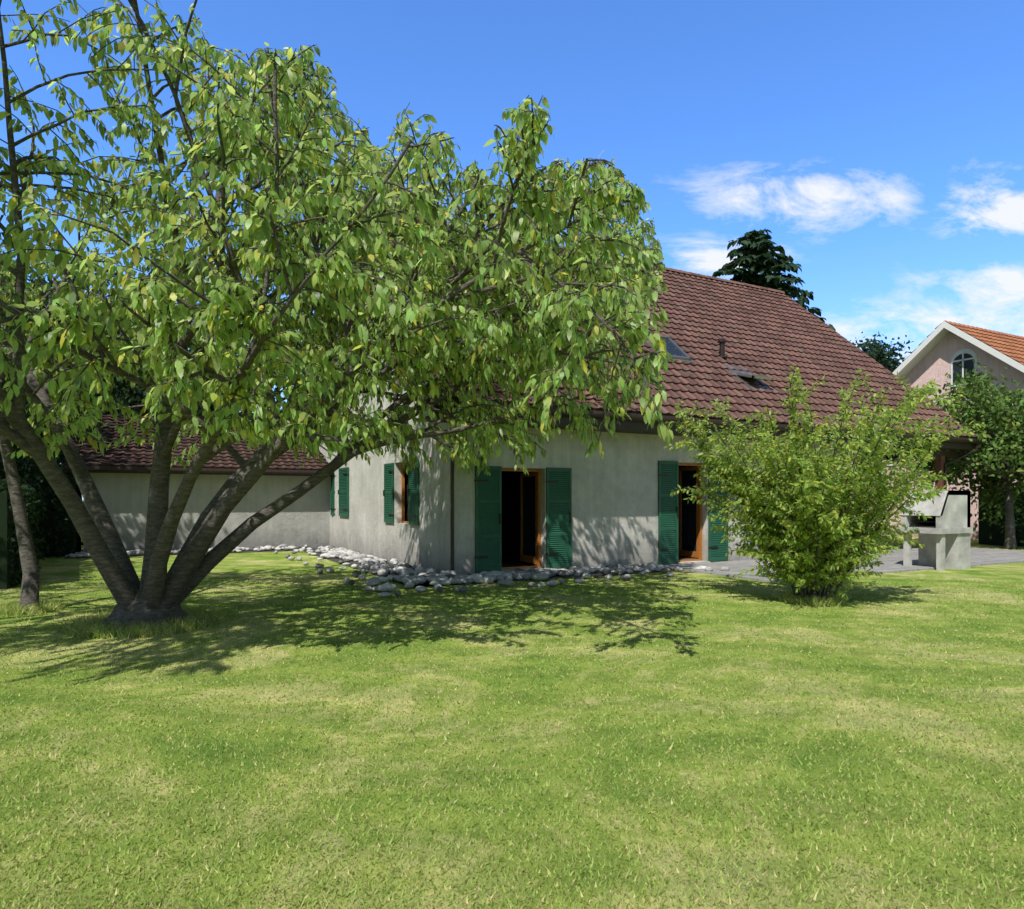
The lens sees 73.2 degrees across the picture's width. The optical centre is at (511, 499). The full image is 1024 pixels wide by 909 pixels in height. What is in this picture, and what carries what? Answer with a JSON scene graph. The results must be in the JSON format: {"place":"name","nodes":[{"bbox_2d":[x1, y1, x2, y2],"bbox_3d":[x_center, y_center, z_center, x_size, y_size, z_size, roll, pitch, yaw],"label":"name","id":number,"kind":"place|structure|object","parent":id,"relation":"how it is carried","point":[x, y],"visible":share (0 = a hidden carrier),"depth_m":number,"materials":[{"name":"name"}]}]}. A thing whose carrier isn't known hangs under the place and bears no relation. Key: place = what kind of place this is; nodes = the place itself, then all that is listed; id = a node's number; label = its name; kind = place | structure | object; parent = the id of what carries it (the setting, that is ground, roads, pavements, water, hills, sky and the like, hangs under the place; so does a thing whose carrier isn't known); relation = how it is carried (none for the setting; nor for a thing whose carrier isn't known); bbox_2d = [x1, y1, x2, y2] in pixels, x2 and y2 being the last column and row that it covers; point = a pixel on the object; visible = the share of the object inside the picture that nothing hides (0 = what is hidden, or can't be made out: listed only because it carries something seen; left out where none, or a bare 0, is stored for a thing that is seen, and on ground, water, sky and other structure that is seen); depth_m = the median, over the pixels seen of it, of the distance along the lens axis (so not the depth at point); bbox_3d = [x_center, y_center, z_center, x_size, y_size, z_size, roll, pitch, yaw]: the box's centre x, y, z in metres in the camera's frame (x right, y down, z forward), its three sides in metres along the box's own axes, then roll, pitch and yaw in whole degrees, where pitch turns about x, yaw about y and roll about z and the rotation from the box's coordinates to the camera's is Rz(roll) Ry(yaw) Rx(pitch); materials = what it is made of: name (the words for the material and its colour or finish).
{"place":"outdoors","nodes":[
{"label":"outdoors","id":0,"kind":"place"},
{"bbox_2d":[0,500,1023,908],"bbox_3d":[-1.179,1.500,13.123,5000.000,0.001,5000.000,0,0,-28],"label":"lawn ground","id":1,"kind":"structure","parent":0,"point":[252,566],"depth_m":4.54,"materials":[{"name":"green plant"}]},
{"bbox_2d":[0,475,50,589],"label":"hedge","id":2,"kind":"object","parent":1,"relation":"on","point":[31,495],"depth_m":12.26,"materials":[{"name":"green plant"}]},
{"bbox_2d":[0,180,57,426],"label":"tree","id":3,"kind":"object","parent":1,"relation":"on","point":[45,281],"visible":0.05,"depth_m":16.31,"materials":[{"name":"green plant"}]},
{"bbox_2d":[0,453,82,557],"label":"hedge","id":4,"kind":"object","parent":1,"relation":"on","point":[75,545],"depth_m":18.09,"materials":[{"name":"green plant"}]},
{"bbox_2d":[0,148,107,608],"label":"tree","id":5,"kind":"object","parent":1,"relation":"on","point":[30,585],"depth_m":9.21,"materials":[{"name":"brown plant"}]},
{"bbox_2d":[5,333,150,465],"bbox_3d":[-15.169,-2.433,22.009,7.638,8.067,6.999,0,0,40],"label":"tree","id":6,"kind":"object","parent":1,"relation":"on","point":[135,406],"visible":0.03,"depth_m":23.13,"materials":[{"name":"green plant"}]},
{"bbox_2d":[0,251,205,465],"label":"tree leaves","id":7,"kind":"object","parent":6,"relation":"on","point":[123,395],"visible":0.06,"depth_m":22.05,"materials":[{"name":"green plant"}]},
{"bbox_2d":[15,341,212,494],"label":"tree leaves","id":8,"kind":"object","parent":1,"relation":"on","point":[211,408],"depth_m":28.17,"materials":[{"name":"green plant"}]},
{"bbox_2d":[81,253,297,421],"bbox_3d":[-15.174,-4.775,32.075,14.906,12.750,14.341,0,0,-28],"label":"tree","id":9,"kind":"object","parent":1,"relation":"on","point":[276,390],"depth_m":31.18,"materials":[{"name":"green plant"}]},
{"bbox_2d":[83,473,329,551],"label":"annex walls","id":10,"kind":"structure","parent":1,"relation":"on","point":[302,521],"depth_m":20.32,"materials":[{"name":"white paint"}]},
{"bbox_2d":[64,413,328,469],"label":"annex roof","id":11,"kind":"structure","parent":10,"relation":"on","point":[130,453],"depth_m":20.55,"materials":[{"name":"brown tile"}]},
{"bbox_2d":[64,465,331,475],"bbox_3d":[-9.792,-1.710,21.867,7.000,1.980,5.070,0,0,-28],"label":"roof edge","id":12,"kind":"object","parent":10,"relation":"on","point":[182,468],"visible":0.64,"depth_m":19.34,"materials":[{"name":"brown wood"}]},
{"bbox_2d":[63,468,333,474],"bbox_3d":[-8.574,-0.787,19.576,7.000,0.065,0.130,0,0,-28],"label":"gutter","id":13,"kind":"object","parent":12,"relation":"attached to","point":[172,471],"visible":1,"depth_m":19.18,"materials":[{"name":"brown metal"}]},
{"bbox_2d":[0,0,673,636],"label":"cherry tree","id":14,"kind":"object","parent":1,"relation":"on","point":[252,234],"depth_m":6.58,"materials":[{"name":"green plant"}]},
{"bbox_2d":[64,548,674,587],"bbox_3d":[-3.911,1.494,16.833,15.303,0.001,6.498,0,0,31],"label":"pebble bed","id":15,"kind":"object","parent":1,"relation":"on","point":[427,584],"visible":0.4,"depth_m":14.36,"materials":[{"name":"stone"}]},
{"bbox_2d":[65,544,729,596],"bbox_3d":[-3.691,1.419,16.288,15.469,0.213,7.113,0,0,38],"label":"pebble border","id":16,"kind":"object","parent":15,"relation":"on","point":[410,576],"visible":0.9,"depth_m":13.53,"materials":[{"name":"grey stone"}]},
{"bbox_2d":[313,265,847,574],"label":"house walls","id":17,"kind":"structure","parent":1,"relation":"on","point":[615,505],"depth_m":14.92,"materials":[{"name":"white paint"}]},
{"bbox_2d":[330,459,727,571],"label":"shutters","id":18,"kind":"object","parent":17,"relation":"attached to","point":[488,526],"visible":0.88,"depth_m":14.33,"materials":[{"name":"green wood"}]},
{"bbox_2d":[330,467,727,557],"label":"shutter hinges","id":19,"kind":"object","parent":18,"relation":"attached to","point":[500,513],"visible":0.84,"depth_m":14.59,"materials":[{"name":"black metal"}]},
{"bbox_2d":[405,465,692,552],"bbox_3d":[2.450,-0.025,18.014,10.400,2.850,4.770,0,0,-28],"label":"house interior","id":20,"kind":"object","parent":17,"relation":"in","point":[510,511],"visible":0.02,"depth_m":18.60,"materials":[{"name":"black"}]},
{"bbox_2d":[401,462,701,569],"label":"house window frames","id":21,"kind":"structure","parent":17,"relation":"in","point":[536,559],"depth_m":15.06,"materials":[{"name":"brown wood"}]},
{"bbox_2d":[523,470,695,556],"bbox_3d":[1.250,0.290,15.865,6.257,2.000,1.948,0,0,-28],"label":"house glass","id":22,"kind":"object","parent":21,"relation":"in","point":[688,524],"visible":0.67,"depth_m":16.53,"materials":[{"name":"black glass"}]},
{"bbox_2d":[502,543,698,566],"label":"interior floor","id":23,"kind":"structure","parent":17,"relation":"in","point":[510,559],"depth_m":16.20,"materials":[{"name":"brown wood"}]},
{"bbox_2d":[297,265,979,460],"bbox_3d":[2.806,-4.513,22.136,16.900,6.545,13.925,0,0,-28],"label":"roof eave","id":24,"kind":"object","parent":17,"relation":"on","point":[634,427],"visible":0.16,"depth_m":15.09,"materials":[{"name":"brown wood"}]},
{"bbox_2d":[434,403,984,570],"bbox_3d":[5.909,-0.090,16.301,16.900,3.180,1.007,0,0,-28],"label":"rain gutter","id":25,"kind":"object","parent":24,"relation":"attached to","point":[633,418],"visible":0.54,"depth_m":14.26,"materials":[{"name":"metal"}]},
{"bbox_2d":[346,209,977,437],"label":"house roof","id":26,"kind":"structure","parent":17,"relation":"on","point":[771,334],"depth_m":19.67,"materials":[{"name":"brown tile"}]},
{"bbox_2d":[645,340,772,391],"bbox_3d":[4.911,-3.511,17.663,3.374,1.575,1.315,0,0,-8],"label":"roof window flashing","id":27,"kind":"object","parent":26,"relation":"attached to","point":[739,377],"visible":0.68,"depth_m":17.56,"materials":[{"name":"metal"}]},
{"bbox_2d":[647,334,773,379],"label":"roof window frames","id":28,"kind":"structure","parent":26,"relation":"in","point":[687,357],"depth_m":17.35,"materials":[{"name":"grey metal"}]},
{"bbox_2d":[659,338,754,375],"bbox_3d":[4.962,-3.634,17.589,3.110,1.151,1.008,0,0,-5],"label":"skylight","id":29,"kind":"object","parent":28,"relation":"in","point":[670,348],"visible":0.5,"depth_m":17.52},
{"bbox_2d":[712,228,835,330],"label":"spruce","id":30,"kind":"object","parent":1,"relation":"on","point":[762,245],"depth_m":42.02,"materials":[{"name":"green plant"}]},
{"bbox_2d":[664,365,990,600],"bbox_3d":[4.436,-0.153,10.027,4.233,3.325,3.823,0,0,-28],"label":"shrub","id":31,"kind":"object","parent":1,"relation":"on","point":[824,523],"depth_m":9.55,"materials":[{"name":"green plant"}]},
{"bbox_2d":[666,545,1023,581],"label":"terrace paving","id":32,"kind":"structure","parent":1,"relation":"on","point":[893,562],"depth_m":15.85,"materials":[{"name":"grey stone"}]},
{"bbox_2d":[935,456,944,488],"bbox_3d":[12.277,0.120,19.767,0.260,2.760,0.260,0,0,-28],"label":"terrace post","id":33,"kind":"object","parent":32,"relation":"on","point":[939,464],"visible":0.14,"depth_m":19.69,"materials":[{"name":"brown wood"}]},
{"bbox_2d":[850,331,913,372],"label":"tree","id":34,"kind":"object","parent":1,"relation":"on","point":[882,352],"depth_m":48.23,"materials":[{"name":"green plant"}]},
{"bbox_2d":[898,490,972,570],"bbox_3d":[9.284,0.650,15.118,1.190,1.700,0.920,0,0,-28],"label":"outdoor barbecue","id":35,"kind":"object","parent":1,"relation":"on","point":[946,541],"visible":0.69,"depth_m":14.88,"materials":[{"name":"grey concrete"}]},
{"bbox_2d":[909,516,935,527],"bbox_3d":[9.297,0.249,15.125,0.880,0.699,0.640,0,0,-28],"label":"barbecue hearth","id":36,"kind":"object","parent":35,"relation":"in","point":[933,521],"visible":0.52,"depth_m":15.21,"materials":[{"name":"black metal"}]},
{"bbox_2d":[851,327,1023,539],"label":"neighbour house walls","id":37,"kind":"structure","parent":1,"relation":"on","point":[934,363],"depth_m":26.59,"materials":[{"name":"paint"}]},
{"bbox_2d":[886,353,973,463],"bbox_3d":[21.994,-3.476,25.672,13.202,4.152,5.210,0,0,5],"label":"neighbour house glass","id":38,"kind":"object","parent":37,"relation":"in","point":[968,365],"visible":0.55,"depth_m":26.18,"materials":[{"name":"glass"}]},
{"bbox_2d":[884,321,1023,465],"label":"roof trim","id":39,"kind":"structure","parent":37,"relation":"attached to","point":[928,344],"depth_m":26.43,"materials":[{"name":"white paint"}]},
{"bbox_2d":[944,320,1023,364],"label":"neighbour roof","id":40,"kind":"structure","parent":37,"relation":"on","point":[1011,346],"depth_m":26.07,"materials":[{"name":"orange tile"}]},
{"bbox_2d":[893,358,1023,548],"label":"orchard tree","id":41,"kind":"object","parent":1,"relation":"on","point":[1003,401],"depth_m":20.68,"materials":[{"name":"green plant"}]},
{"bbox_2d":[976,482,1023,546],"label":"hedge","id":42,"kind":"object","parent":1,"relation":"on","point":[985,529],"depth_m":22.48,"materials":[{"name":"green plant"}]},
{"bbox_3d":[-18.833,-3.390,25.801,8.502,9.979,8.306,0,0,-28],"label":"tree wood","id":43,"kind":"object","parent":1,"relation":"on","visible":0},
{"bbox_2d":[0,243,200,466],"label":"tree","id":44,"kind":"object","parent":43,"relation":"attached to","point":[116,376],"visible":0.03,"depth_m":24.82,"materials":[{"name":"green plant"}]},
{"bbox_2d":[0,0,1023,499],"label":"sky","id":45,"kind":"structure","parent":0,"point":[877,143],"materials":[{"name":"blue"}]},
{"bbox_2d":[503,561,709,573],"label":"house steps","id":46,"kind":"structure","parent":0,"point":[540,569],"depth_m":13.84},
{"bbox_2d":[411,223,977,438],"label":"house roof ridge","id":47,"kind":"structure","parent":0,"point":[717,278],"depth_m":24.06,"materials":[{"name":"brown tile"}]},
{"bbox_2d":[718,338,726,358],"bbox_3d":[5.601,-4.012,18.370,0.247,0.580,0.260,0,0,-28],"label":"vent pipe","id":48,"kind":"object","parent":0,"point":[722,341],"visible":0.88,"depth_m":18.31,"materials":[{"name":"grey metal"}]}
]}

